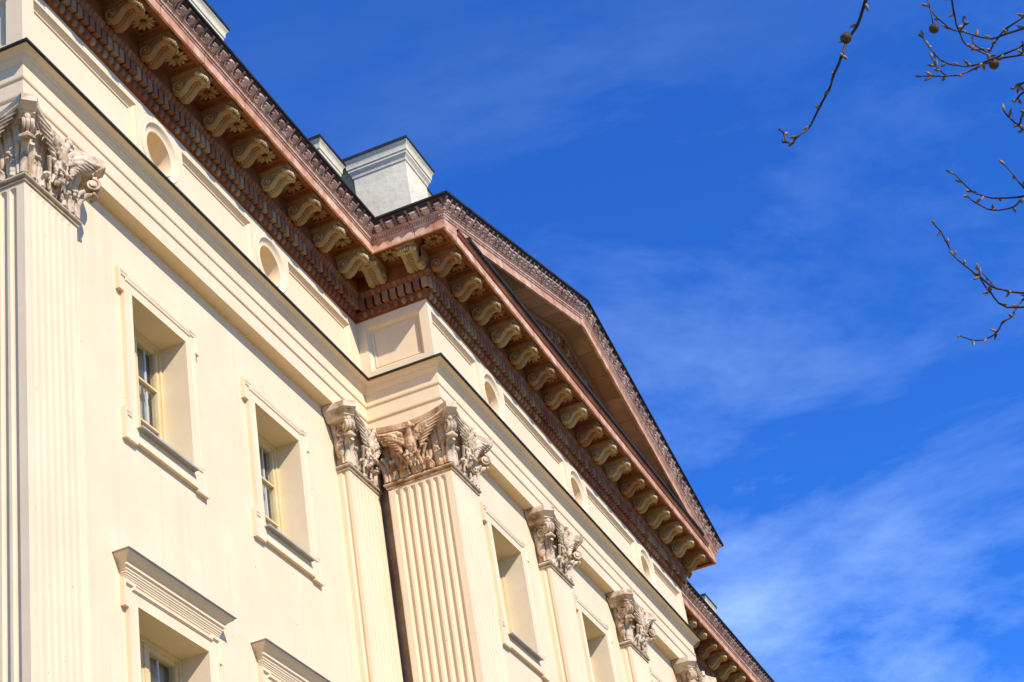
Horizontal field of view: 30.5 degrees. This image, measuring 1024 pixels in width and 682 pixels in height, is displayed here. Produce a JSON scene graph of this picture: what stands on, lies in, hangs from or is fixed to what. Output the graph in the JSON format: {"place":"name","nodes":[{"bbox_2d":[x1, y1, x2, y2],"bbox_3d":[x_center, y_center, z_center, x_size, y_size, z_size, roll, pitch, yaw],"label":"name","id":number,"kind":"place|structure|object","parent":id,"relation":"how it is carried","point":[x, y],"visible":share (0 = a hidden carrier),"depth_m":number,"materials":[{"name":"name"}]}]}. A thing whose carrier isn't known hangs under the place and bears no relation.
{"place":"outdoors","nodes":[
{"label":"outdoors","id":0,"kind":"place"},
{"bbox_2d":[0,0,774,681],"bbox_3d":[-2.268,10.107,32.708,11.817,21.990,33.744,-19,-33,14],"label":"palace","id":1,"kind":"structure","parent":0,"point":[282,398],"depth_m":26.61,"materials":[{"name":"beige paint"}]},
{"bbox_2d":[114,265,209,499],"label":"window","id":2,"kind":"structure","parent":1,"relation":"in","point":[160,414],"depth_m":23.71,"materials":[{"name":"yellow paint"}]},
{"bbox_2d":[112,546,236,681],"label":"window","id":3,"kind":"structure","parent":1,"relation":"in","point":[173,631],"depth_m":21.53,"materials":[{"name":"yellow paint"}]},
{"bbox_2d":[239,376,323,586],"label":"window","id":4,"kind":"structure","parent":1,"relation":"in","point":[282,514],"depth_m":26.25,"materials":[{"name":"yellow paint"}]},
{"bbox_2d":[251,638,330,681],"bbox_3d":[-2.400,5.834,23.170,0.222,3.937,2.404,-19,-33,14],"label":"window","id":5,"kind":"structure","parent":1,"relation":"in","point":[275,664],"depth_m":23.55,"materials":[{"name":"yellow paint"}]},
{"bbox_2d":[480,501,549,681],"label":"window","id":6,"kind":"structure","parent":1,"relation":"in","point":[518,622],"depth_m":30.35,"materials":[{"name":"yellow paint"}]},
{"bbox_2d":[573,591,618,681],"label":"window","id":7,"kind":"structure","parent":1,"relation":"in","point":[596,637],"depth_m":34.02,"materials":[{"name":"yellow paint"}]},
{"bbox_2d":[648,665,663,681],"bbox_3d":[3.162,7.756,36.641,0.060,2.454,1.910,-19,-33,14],"label":"window","id":8,"kind":"structure","parent":1,"relation":"in","point":[654,677],"depth_m":36.74,"materials":[{"name":"yellow paint"}]},
{"bbox_2d":[206,0,1023,681],"label":"sky","id":9,"kind":"structure","parent":0,"point":[789,321],"materials":[{"name":"blue"}]},
{"label":"pavement","id":10,"kind":"structure","parent":0,"visible":0},
{"bbox_2d":[778,0,1023,344],"bbox_3d":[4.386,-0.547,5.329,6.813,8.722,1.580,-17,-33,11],"label":"plane tree","id":11,"kind":"object","parent":10,"relation":"on","point":[846,38],"visible":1,"depth_m":6.41,"materials":[{"name":"brown plant"}]}
]}

